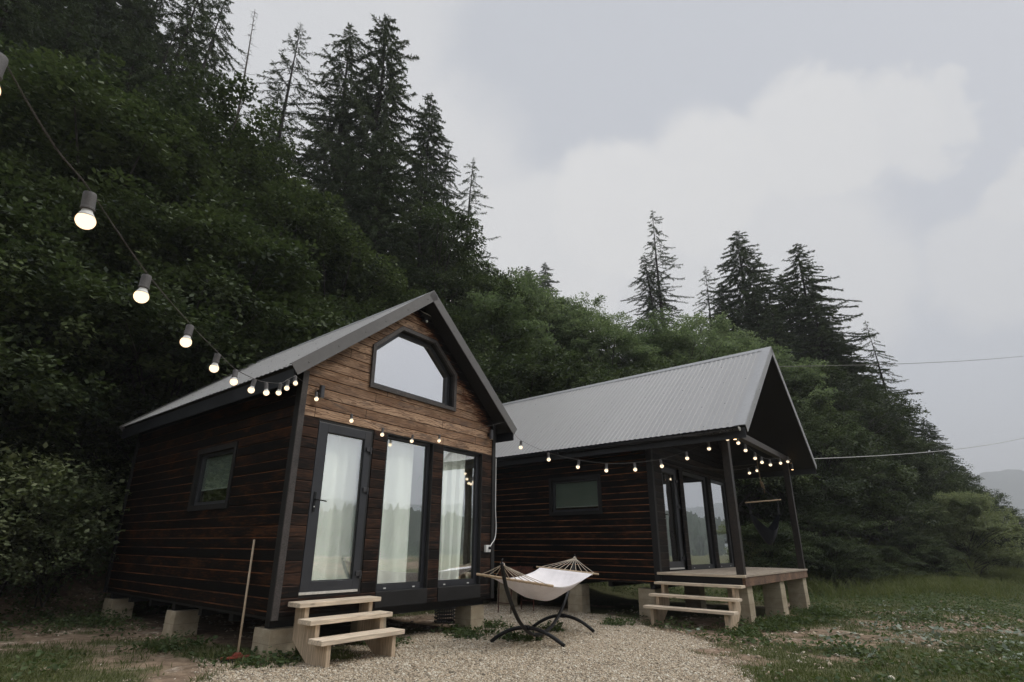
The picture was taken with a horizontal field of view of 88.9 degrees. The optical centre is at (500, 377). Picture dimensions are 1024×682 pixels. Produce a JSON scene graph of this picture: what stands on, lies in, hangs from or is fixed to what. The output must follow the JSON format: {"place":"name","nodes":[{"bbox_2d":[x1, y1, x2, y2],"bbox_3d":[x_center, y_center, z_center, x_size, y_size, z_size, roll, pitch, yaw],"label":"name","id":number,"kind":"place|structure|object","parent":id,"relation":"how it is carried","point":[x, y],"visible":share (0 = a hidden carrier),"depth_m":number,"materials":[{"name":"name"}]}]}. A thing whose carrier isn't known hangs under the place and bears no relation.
{"place":"outdoors","nodes":[
{"label":"outdoors","id":0,"kind":"place"},
{"bbox_2d":[184,601,757,681],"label":"gravel","id":1,"kind":"structure","parent":0,"point":[440,648],"depth_m":6.10,"materials":[{"name":"beige gravel"}]},
{"bbox_2d":[490,554,594,646],"bbox_3d":[0.688,3.312,7.957,1.061,1.181,3.272,-8,-20,23],"label":"hammock stand","id":2,"kind":"object","parent":1,"relation":"on","point":[533,627],"visible":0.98,"depth_m":7.22,"materials":[{"name":"black paint"}]},
{"bbox_2d":[476,556,598,600],"bbox_3d":[0.691,3.082,8.032,1.122,0.618,3.230,-8,-20,24],"label":"hammock","id":3,"kind":"object","parent":2,"relation":"hanging from","point":[542,583],"visible":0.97,"depth_m":7.73,"materials":[{"name":"fabric"}]},
{"bbox_2d":[0,468,1023,681],"bbox_3d":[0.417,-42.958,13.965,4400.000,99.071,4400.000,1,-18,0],"label":"ground","id":4,"kind":"structure","parent":0,"point":[603,600],"depth_m":8.20,"materials":[{"name":"green plant"}]},
{"bbox_2d":[0,507,48,584],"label":"broadleaf shrub","id":5,"kind":"object","parent":4,"relation":"on","point":[3,556],"visible":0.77,"depth_m":8.35,"materials":[{"name":"green plant"}]},
{"bbox_2d":[0,0,53,117],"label":"spruce tree","id":6,"kind":"object","parent":4,"relation":"on","point":[23,19],"visible":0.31,"depth_m":17.24,"materials":[{"name":"green plant"}]},
{"bbox_2d":[0,444,66,573],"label":"broadleaf shrub","id":7,"kind":"object","parent":4,"relation":"on","point":[3,496],"visible":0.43,"depth_m":8.65,"materials":[{"name":"green plant"}]},
{"bbox_2d":[0,504,119,607],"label":"broadleaf shrub","id":8,"kind":"object","parent":4,"relation":"on","point":[59,554],"visible":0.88,"depth_m":8.80,"materials":[{"name":"green plant"}]},
{"bbox_2d":[0,436,125,595],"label":"broadleaf shrub","id":9,"kind":"object","parent":4,"relation":"on","point":[32,478],"visible":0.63,"depth_m":8.85,"materials":[{"name":"green plant"}]},
{"bbox_2d":[0,225,127,491],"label":"hazel shrub","id":10,"kind":"object","parent":4,"relation":"on","point":[13,420],"visible":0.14,"depth_m":9.95,"materials":[{"name":"green plant"}]},
{"bbox_2d":[0,455,130,597],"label":"broadleaf shrub","id":11,"kind":"object","parent":4,"relation":"on","point":[101,496],"visible":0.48,"depth_m":9.42,"materials":[{"name":"green plant"}]},
{"bbox_2d":[0,223,131,470],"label":"hazel shrub","id":12,"kind":"object","parent":4,"relation":"on","point":[11,245],"visible":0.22,"depth_m":9.49,"materials":[{"name":"green plant"}]},
{"bbox_2d":[1,417,132,560],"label":"hazel shrub","id":13,"kind":"object","parent":4,"relation":"on","point":[71,447],"visible":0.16,"depth_m":11.11,"materials":[{"name":"green plant"}]},
{"bbox_2d":[0,113,153,320],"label":"broadleaf tree","id":14,"kind":"object","parent":4,"relation":"on","point":[48,144],"visible":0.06,"depth_m":13.33,"materials":[{"name":"green plant"}]},
{"bbox_2d":[0,532,195,681],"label":"bank weeds","id":15,"kind":"object","parent":4,"relation":"on","point":[62,621],"visible":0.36,"depth_m":8.24,"materials":[{"name":"green plant"}]},
{"bbox_2d":[0,152,201,470],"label":"hazel shrub","id":16,"kind":"object","parent":4,"relation":"on","point":[84,341],"visible":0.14,"depth_m":11.16,"materials":[{"name":"green plant"}]},
{"bbox_2d":[0,33,213,270],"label":"broadleaf tree","id":17,"kind":"object","parent":4,"relation":"on","point":[37,109],"visible":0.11,"depth_m":14.57,"materials":[{"name":"green plant"}]},
{"bbox_2d":[59,0,166,92],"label":"spruce tree","id":18,"kind":"object","parent":4,"relation":"on","point":[131,6],"visible":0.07,"depth_m":27.90,"materials":[{"name":"green plant"}]},
{"bbox_2d":[0,154,232,486],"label":"hazel shrub","id":19,"kind":"object","parent":4,"relation":"on","point":[17,210],"visible":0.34,"depth_m":10.46,"materials":[{"name":"green plant"}]},
{"bbox_2d":[0,177,273,513],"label":"hazel shrub","id":20,"kind":"object","parent":4,"relation":"on","point":[134,214],"visible":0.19,"depth_m":11.17,"materials":[{"name":"green plant"}]},
{"bbox_2d":[0,46,294,386],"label":"broadleaf tree","id":21,"kind":"object","parent":4,"relation":"on","point":[142,125],"visible":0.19,"depth_m":13.66,"materials":[{"name":"green plant"}]},
{"bbox_2d":[1,248,298,518],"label":"hazel shrub","id":22,"kind":"object","parent":4,"relation":"on","point":[178,270],"visible":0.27,"depth_m":11.70,"materials":[{"name":"green plant"}]},
{"bbox_2d":[88,0,230,104],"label":"spruce tree","id":23,"kind":"object","parent":4,"relation":"on","point":[195,50],"visible":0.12,"depth_m":30.36,"materials":[{"name":"green plant"}]},
{"bbox_2d":[0,71,344,365],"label":"broadleaf tree","id":24,"kind":"object","parent":4,"relation":"on","point":[106,147],"visible":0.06,"depth_m":16.76,"materials":[{"name":"green plant"}]},
{"bbox_2d":[6,200,347,416],"bbox_3d":[-8.726,-0.447,15.129,9.988,9.367,9.930,9,-20,-24],"label":"hazel shrub","id":25,"kind":"object","parent":4,"relation":"on","point":[268,258],"visible":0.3,"depth_m":13.55,"materials":[{"name":"green plant"}]},
{"bbox_2d":[162,609,199,637],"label":"concrete pier","id":26,"kind":"structure","parent":4,"relation":"on","point":[186,620],"depth_m":7.55,"materials":[{"name":"concrete"}]},
{"bbox_2d":[42,271,366,487],"bbox_3d":[-7.676,0.617,15.145,7.873,8.163,9.501,-8,-20,25],"label":"hazel shrub","id":27,"kind":"object","parent":4,"relation":"on","point":[274,343],"visible":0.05,"depth_m":12.77,"materials":[{"name":"green plant"}]},
{"bbox_2d":[153,0,256,140],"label":"spruce tree","id":28,"kind":"object","parent":4,"relation":"on","point":[201,40],"visible":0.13,"depth_m":36.67,"materials":[{"name":"green plant"}]},
{"bbox_2d":[86,55,360,296],"bbox_3d":[-11.939,-4.236,21.065,12.439,15.254,11.020,9,-20,-24],"label":"broadleaf tree","id":29,"kind":"object","parent":4,"relation":"on","point":[221,105],"visible":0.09,"depth_m":20.26,"materials":[{"name":"green plant"}]},
{"bbox_2d":[83,117,364,362],"bbox_3d":[-10.879,-3.138,20.656,11.378,13.877,12.052,8,-20,-22],"label":"broadleaf tree","id":30,"kind":"object","parent":4,"relation":"on","point":[250,172],"visible":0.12,"depth_m":19.85,"materials":[{"name":"green plant"}]},
{"bbox_2d":[251,626,294,659],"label":"concrete pier","id":31,"kind":"structure","parent":4,"relation":"on","point":[280,638],"depth_m":6.02,"materials":[{"name":"grey concrete"}]},
{"bbox_2d":[103,291,516,628],"bbox_3d":[-3.512,1.476,9.796,6.094,5.023,4.664,-13,-23,36],"label":"timber cabin","id":32,"kind":"object","parent":31,"relation":"on","point":[224,474],"visible":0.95,"depth_m":7.86,"materials":[{"name":"brown wood"}]},
{"bbox_2d":[0,52,297,395],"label":"string lights","id":33,"kind":"object","parent":32,"relation":"hanging from","point":[85,218],"visible":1,"depth_m":2.04,"materials":[{"name":"white plastic"}]},
{"bbox_2d":[187,441,238,510],"bbox_3d":[-4.259,1.491,7.799,1.285,0.935,0.116,-13,-23,36],"label":"window","id":34,"kind":"structure","parent":32,"relation":"in","point":[216,472],"depth_m":7.91,"materials":[{"name":"plastic"}]},
{"bbox_2d":[298,419,373,597],"bbox_3d":[-2.140,1.699,6.920,0.192,2.206,0.914,-13,-23,36],"label":"door","id":35,"kind":"structure","parent":32,"relation":"in","point":[308,588],"depth_m":6.87,"materials":[{"name":"plastic"}]},
{"bbox_2d":[312,433,361,579],"bbox_3d":[-2.254,1.750,7.041,0.118,2.160,0.819,-13,-23,36],"label":"curtain","id":36,"kind":"object","parent":32,"relation":"hanging from","point":[334,540],"visible":0.67,"depth_m":7.08,"materials":[{"name":"white fabric"}]},
{"bbox_2d":[377,440,413,583],"bbox_3d":[-1.603,2.021,7.855,0.074,2.160,0.704,-13,-23,36],"label":"curtain","id":37,"kind":"object","parent":32,"relation":"hanging from","point":[392,566],"visible":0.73,"depth_m":7.89,"materials":[{"name":"white fabric"}]},
{"bbox_2d":[375,433,433,591],"bbox_3d":[-1.444,2.002,7.829,0.143,2.206,0.973,-13,-23,36],"label":"window","id":38,"kind":"structure","parent":32,"relation":"in","point":[421,583],"depth_m":8.01,"materials":[{"name":"plastic"}]},
{"bbox_2d":[369,326,456,411],"bbox_3d":[-1.400,-0.175,8.549,0.194,1.146,1.835,-13,-23,36],"label":"gable window","id":39,"kind":"structure","parent":32,"relation":"in","point":[407,363],"depth_m":8.58,"materials":[{"name":"black"}]},
{"bbox_2d":[438,451,465,579],"bbox_3d":[-0.852,2.316,8.741,0.125,2.160,0.743,-13,-23,36],"label":"curtain","id":40,"kind":"object","parent":32,"relation":"hanging from","point":[452,504],"visible":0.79,"depth_m":8.79,"materials":[{"name":"white fabric"}]},
{"bbox_2d":[437,445,482,587],"bbox_3d":[-0.695,2.300,8.726,0.143,2.206,1.004,-13,-23,36],"label":"window","id":41,"kind":"structure","parent":32,"relation":"in","point":[477,477],"depth_m":8.96,"materials":[{"name":"plastic"}]},
{"bbox_2d":[225,22,321,228],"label":"spruce tree","id":42,"kind":"object","parent":4,"relation":"on","point":[284,60],"visible":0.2,"depth_m":36.98,"materials":[{"name":"green plant"}]},
{"bbox_2d":[217,294,358,369],"bbox_3d":[-5.300,1.530,15.277,7.933,7.617,7.409,-7,-20,23],"label":"hazel shrub","id":43,"kind":"object","parent":4,"relation":"on","point":[247,328],"visible":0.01,"depth_m":14.05,"materials":[{"name":"green plant"}]},
{"bbox_2d":[205,176,387,345],"bbox_3d":[-8.377,-1.861,20.945,10.632,12.508,11.683,-10,-21,30],"label":"broadleaf tree","id":44,"kind":"object","parent":4,"relation":"on","point":[280,210],"visible":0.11,"depth_m":19.17,"materials":[{"name":"green plant"}]},
{"bbox_2d":[244,220,409,323],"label":"broadleaf tree","id":45,"kind":"object","parent":4,"relation":"on","point":[382,270],"visible":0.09,"depth_m":20.00,"materials":[{"name":"green plant"}]},
{"bbox_2d":[269,22,403,241],"bbox_3d":[-10.195,-11.847,34.038,11.991,30.809,11.631,2,-18,-3],"label":"spruce tree","id":46,"kind":"object","parent":4,"relation":"on","point":[339,84],"visible":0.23,"depth_m":35.29,"materials":[{"name":"green plant"}]},
{"bbox_2d":[288,596,404,667],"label":"wooden steps","id":47,"kind":"structure","parent":4,"relation":"on","point":[312,647],"depth_m":6.07,"materials":[{"name":"brown wood"}]},
{"bbox_2d":[318,142,385,288],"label":"spruce tree","id":48,"kind":"object","parent":4,"relation":"on","point":[349,164],"visible":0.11,"depth_m":26.99,"materials":[{"name":"green plant"}]},
{"bbox_2d":[296,12,448,287],"bbox_3d":[-7.544,-11.157,32.933,14.581,32.896,13.268,2,-18,-6],"label":"spruce tree","id":49,"kind":"object","parent":4,"relation":"on","point":[389,96],"visible":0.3,"depth_m":34.77,"materials":[{"name":"green plant"}]},
{"bbox_2d":[320,125,443,313],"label":"spruce tree","id":50,"kind":"object","parent":4,"relation":"on","point":[374,215],"visible":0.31,"depth_m":25.76,"materials":[{"name":"green plant"}]},
{"bbox_2d":[309,272,469,337],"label":"broadleaf tree","id":51,"kind":"object","parent":4,"relation":"on","point":[390,293],"visible":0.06,"depth_m":20.57,"materials":[{"name":"green plant"}]},
{"bbox_2d":[385,174,472,324],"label":"spruce tree","id":52,"kind":"object","parent":4,"relation":"on","point":[428,254],"visible":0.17,"depth_m":28.38,"materials":[{"name":"green plant"}]},
{"bbox_2d":[338,197,520,349],"bbox_3d":[-4.140,-2.374,27.888,12.506,15.162,11.473,-10,-21,30],"label":"broadleaf tree","id":53,"kind":"object","parent":4,"relation":"on","point":[454,224],"visible":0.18,"depth_m":27.35,"materials":[{"name":"green plant"}]},
{"bbox_2d":[389,92,471,302],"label":"spruce tree","id":54,"kind":"object","parent":4,"relation":"on","point":[424,143],"visible":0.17,"depth_m":37.15,"materials":[{"name":"green plant"}]},
{"bbox_2d":[373,260,554,395],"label":"broadleaf tree","id":55,"kind":"object","parent":4,"relation":"on","point":[459,285],"visible":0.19,"depth_m":24.36,"materials":[{"name":"green plant"}]},
{"bbox_2d":[130,603,861,668],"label":"tuft weeds","id":56,"kind":"object","parent":4,"relation":"on","point":[281,660],"visible":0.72,"depth_m":8.12,"materials":[{"name":"green plant"}]},
{"bbox_2d":[141,604,851,667],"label":"tuft grass","id":57,"kind":"structure","parent":4,"relation":"on","point":[209,656],"depth_m":7.64,"materials":[{"name":"green plant"}]},
{"bbox_2d":[447,288,556,400],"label":"broadleaf tree","id":58,"kind":"object","parent":4,"relation":"on","point":[489,300],"visible":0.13,"depth_m":23.61,"materials":[{"name":"green plant"}]},
{"bbox_2d":[463,329,547,402],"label":"hazel shrub","id":59,"kind":"object","parent":4,"relation":"on","point":[500,388],"visible":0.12,"depth_m":20.02,"materials":[{"name":"green plant"}]},
{"bbox_2d":[0,550,1020,681],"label":"scattered stones","id":60,"kind":"object","parent":4,"relation":"on","point":[754,646],"visible":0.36,"depth_m":8.17,"materials":[{"name":"grey stone"}]},
{"bbox_2d":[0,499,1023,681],"bbox_3d":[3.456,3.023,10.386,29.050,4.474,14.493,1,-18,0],"label":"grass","id":61,"kind":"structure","parent":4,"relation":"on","point":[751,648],"depth_m":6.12,"materials":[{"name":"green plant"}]},
{"bbox_2d":[496,266,590,381],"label":"broadleaf tree","id":62,"kind":"object","parent":4,"relation":"on","point":[558,319],"visible":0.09,"depth_m":32.80,"materials":[{"name":"green plant"}]},
{"bbox_2d":[482,337,618,400],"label":"hazel shrub","id":63,"kind":"object","parent":4,"relation":"on","point":[548,374],"visible":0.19,"depth_m":20.69,"materials":[{"name":"green plant"}]},
{"bbox_2d":[494,342,628,400],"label":"hazel shrub","id":64,"kind":"object","parent":4,"relation":"on","point":[552,356],"visible":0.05,"depth_m":21.84,"materials":[{"name":"green plant"}]},
{"bbox_2d":[503,290,632,382],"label":"broadleaf tree","id":65,"kind":"object","parent":4,"relation":"on","point":[562,302],"visible":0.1,"depth_m":31.69,"materials":[{"name":"green plant"}]},
{"bbox_2d":[532,297,656,388],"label":"broadleaf tree","id":66,"kind":"object","parent":4,"relation":"on","point":[577,328],"visible":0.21,"depth_m":30.00,"materials":[{"name":"green plant"}]},
{"bbox_2d":[554,323,661,377],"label":"broadleaf tree","id":67,"kind":"object","parent":4,"relation":"on","point":[636,351],"visible":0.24,"depth_m":28.71,"materials":[{"name":"green plant"}]},
{"bbox_2d":[638,587,661,618],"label":"concrete pier","id":68,"kind":"structure","parent":4,"relation":"on","point":[645,598],"depth_m":10.43,"materials":[{"name":"concrete"}]},
{"bbox_2d":[494,346,816,588],"bbox_3d":[3.120,2.601,14.114,8.517,5.347,6.231,-14,-23,38],"label":"timber cabin","id":69,"kind":"object","parent":68,"relation":"on","point":[624,523],"visible":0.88,"depth_m":12.11,"materials":[{"name":"brown wood"}]},
{"bbox_2d":[549,474,602,515],"bbox_3d":[1.732,2.705,12.013,1.410,0.865,0.116,-14,-23,38],"label":"window","id":70,"kind":"structure","parent":69,"relation":"in","point":[563,493],"depth_m":12.04,"materials":[{"name":"glass"}]},
{"bbox_2d":[661,466,684,570],"bbox_3d":[3.757,3.030,11.399,0.142,2.197,0.962,-14,-23,38],"label":"door","id":71,"kind":"structure","parent":69,"relation":"in","point":[669,479],"depth_m":11.47,"materials":[{"name":"plastic"}]},
{"bbox_2d":[677,470,716,569],"bbox_3d":[4.720,3.411,12.488,0.128,2.232,1.637,-14,-23,38],"label":"window","id":72,"kind":"structure","parent":69,"relation":"in","point":[696,491],"depth_m":12.56,"materials":[{"name":"glass"}]},
{"bbox_2d":[709,478,735,567],"bbox_3d":[5.798,3.814,13.694,0.128,2.232,1.262,-14,-23,38],"label":"window","id":73,"kind":"structure","parent":69,"relation":"in","point":[719,495],"depth_m":13.81,"materials":[{"name":"glass"}]},
{"bbox_2d":[621,255,686,339],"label":"spruce tree","id":74,"kind":"object","parent":4,"relation":"on","point":[648,297],"visible":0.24,"depth_m":53.34,"materials":[{"name":"green plant"}]},
{"bbox_2d":[586,307,726,376],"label":"broadleaf tree","id":75,"kind":"object","parent":4,"relation":"on","point":[663,329],"visible":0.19,"depth_m":31.24,"materials":[{"name":"green plant"}]},
{"bbox_2d":[629,210,700,353],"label":"spruce tree","id":76,"kind":"object","parent":4,"relation":"on","point":[657,271],"visible":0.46,"depth_m":54.01,"materials":[{"name":"green plant"}]},
{"bbox_2d":[628,325,737,370],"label":"broadleaf tree","id":77,"kind":"object","parent":4,"relation":"on","point":[683,343],"visible":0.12,"depth_m":30.37,"materials":[{"name":"green plant"}]},
{"bbox_2d":[643,572,745,631],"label":"wooden steps","id":78,"kind":"structure","parent":4,"relation":"on","point":[661,607],"depth_m":9.35,"materials":[{"name":"brown wood"}]},
{"bbox_2d":[658,311,815,418],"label":"broadleaf tree","id":79,"kind":"object","parent":4,"relation":"on","point":[723,331],"visible":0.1,"depth_m":36.28,"materials":[{"name":"green plant"}]},
{"bbox_2d":[652,357,825,508],"bbox_3d":[9.968,3.492,24.396,8.055,8.558,9.606,-6,-19,19],"label":"hazel shrub","id":80,"kind":"object","parent":4,"relation":"on","point":[801,481],"visible":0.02,"depth_m":22.23,"materials":[{"name":"green plant"}]},
{"bbox_2d":[703,231,804,358],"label":"spruce tree","id":81,"kind":"object","parent":4,"relation":"on","point":[745,257],"visible":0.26,"depth_m":45.32,"materials":[{"name":"green plant"}]},
{"bbox_2d":[693,336,848,505],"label":"broadleaf tree","id":82,"kind":"object","parent":4,"relation":"on","point":[743,347],"visible":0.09,"depth_m":30.87,"materials":[{"name":"green plant"}]},
{"bbox_2d":[735,286,808,359],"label":"spruce tree","id":83,"kind":"object","parent":4,"relation":"on","point":[751,318],"visible":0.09,"depth_m":41.25,"materials":[{"name":"green plant"}]},
{"bbox_2d":[741,519,827,568],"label":"hazel shrub","id":84,"kind":"object","parent":4,"relation":"on","point":[784,533],"visible":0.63,"depth_m":17.96,"materials":[{"name":"green plant"}]},
{"bbox_2d":[736,431,873,551],"bbox_3d":[12.656,5.174,23.600,5.644,5.631,6.041,0,-18,2],"label":"hazel shrub","id":85,"kind":"object","parent":4,"relation":"on","point":[829,485],"visible":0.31,"depth_m":22.75,"materials":[{"name":"green plant"}]},
{"bbox_2d":[752,303,864,511],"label":"spruce tree","id":86,"kind":"object","parent":4,"relation":"on","point":[771,332],"visible":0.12,"depth_m":37.36,"materials":[{"name":"green plant"}]},
{"bbox_2d":[765,355,876,503],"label":"broadleaf tree","id":87,"kind":"object","parent":4,"relation":"on","point":[814,376],"visible":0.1,"depth_m":30.38,"materials":[{"name":"green plant"}]},
{"bbox_2d":[774,505,884,573],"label":"hazel shrub","id":88,"kind":"object","parent":4,"relation":"on","point":[814,521],"visible":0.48,"depth_m":20.51,"materials":[{"name":"green plant"}]},
{"bbox_2d":[789,533,883,587],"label":"hazel shrub","id":89,"kind":"object","parent":4,"relation":"on","point":[844,563],"visible":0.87,"depth_m":18.67,"materials":[{"name":"green plant"}]},
{"bbox_2d":[758,402,919,537],"bbox_3d":[15.867,5.026,26.265,7.002,7.258,7.685,7,-19,-18],"label":"hazel shrub","id":90,"kind":"object","parent":4,"relation":"on","point":[855,441],"visible":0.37,"depth_m":24.61,"materials":[{"name":"green plant"}]},
{"bbox_2d":[766,359,930,534],"bbox_3d":[19.383,4.104,31.565,10.101,11.023,9.325,-2,-18,7],"label":"broadleaf tree","id":91,"kind":"object","parent":4,"relation":"on","point":[837,378],"visible":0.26,"depth_m":30.45,"materials":[{"name":"green plant"}]},
{"bbox_2d":[674,599,1023,659],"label":"butterbur leaves","id":92,"kind":"object","parent":4,"relation":"on","point":[1006,647],"visible":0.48,"depth_m":8.17,"materials":[{"name":"green plant"}]},
{"bbox_2d":[761,243,964,499],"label":"spruce tree","id":93,"kind":"object","parent":4,"relation":"on","point":[792,285],"visible":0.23,"depth_m":40.04,"materials":[{"name":"green plant"}]},
{"bbox_2d":[785,437,949,545],"bbox_3d":[17.974,5.945,27.059,6.935,6.468,5.678,-1,-18,6],"label":"hazel shrub","id":94,"kind":"object","parent":4,"relation":"on","point":[868,516],"visible":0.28,"depth_m":25.79,"materials":[{"name":"green plant"}]},
{"bbox_2d":[808,385,934,535],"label":"broadleaf tree","id":95,"kind":"object","parent":4,"relation":"on","point":[846,405],"visible":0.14,"depth_m":32.01,"materials":[{"name":"green plant"}]},
{"bbox_2d":[783,289,975,540],"bbox_3d":[23.026,1.729,35.726,9.157,18.137,9.844,6,-19,-17],"label":"spruce tree","id":96,"kind":"object","parent":4,"relation":"on","point":[816,311],"visible":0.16,"depth_m":37.45,"materials":[{"name":"green plant"}]},
{"bbox_2d":[840,455,944,547],"bbox_3d":[20.883,6.994,28.617,5.876,5.467,5.879,-1,-18,4],"label":"hazel shrub","id":97,"kind":"object","parent":4,"relation":"on","point":[909,523],"visible":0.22,"depth_m":27.60,"materials":[{"name":"green plant"}]},
{"bbox_2d":[847,413,954,545],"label":"broadleaf tree","id":98,"kind":"object","parent":4,"relation":"on","point":[921,465],"visible":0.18,"depth_m":30.98,"materials":[{"name":"green plant"}]},
{"bbox_2d":[874,529,954,571],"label":"hazel shrub","id":99,"kind":"object","parent":4,"relation":"on","point":[903,540],"visible":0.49,"depth_m":23.79,"materials":[{"name":"green plant"}]},
{"bbox_2d":[889,436,976,547],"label":"broadleaf tree","id":100,"kind":"object","parent":4,"relation":"on","point":[912,444],"visible":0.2,"depth_m":31.61,"materials":[{"name":"green plant"}]},
{"bbox_2d":[906,544,971,578],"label":"hazel shrub","id":101,"kind":"object","parent":4,"relation":"on","point":[939,566],"visible":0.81,"depth_m":21.75,"materials":[{"name":"green plant"}]},
{"bbox_2d":[886,489,1023,576],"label":"willow bush","id":102,"kind":"object","parent":4,"relation":"on","point":[974,504],"visible":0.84,"depth_m":26.36,"materials":[{"name":"green plant"}]},
{"bbox_2d":[44,0,1023,476],"label":"sky","id":103,"kind":"structure","parent":0,"point":[884,139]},
{"bbox_2d":[722,535,1023,604],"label":"tall grass","id":104,"kind":"structure","parent":0,"point":[913,584],"depth_m":18.71,"materials":[{"name":"green plant"}]},
{"bbox_2d":[968,469,1023,524],"bbox_3d":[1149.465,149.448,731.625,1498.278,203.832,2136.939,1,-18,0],"label":"mountain","id":105,"kind":"structure","parent":0,"point":[1009,482],"depth_m":1224.14,"materials":[{"name":"grey"}]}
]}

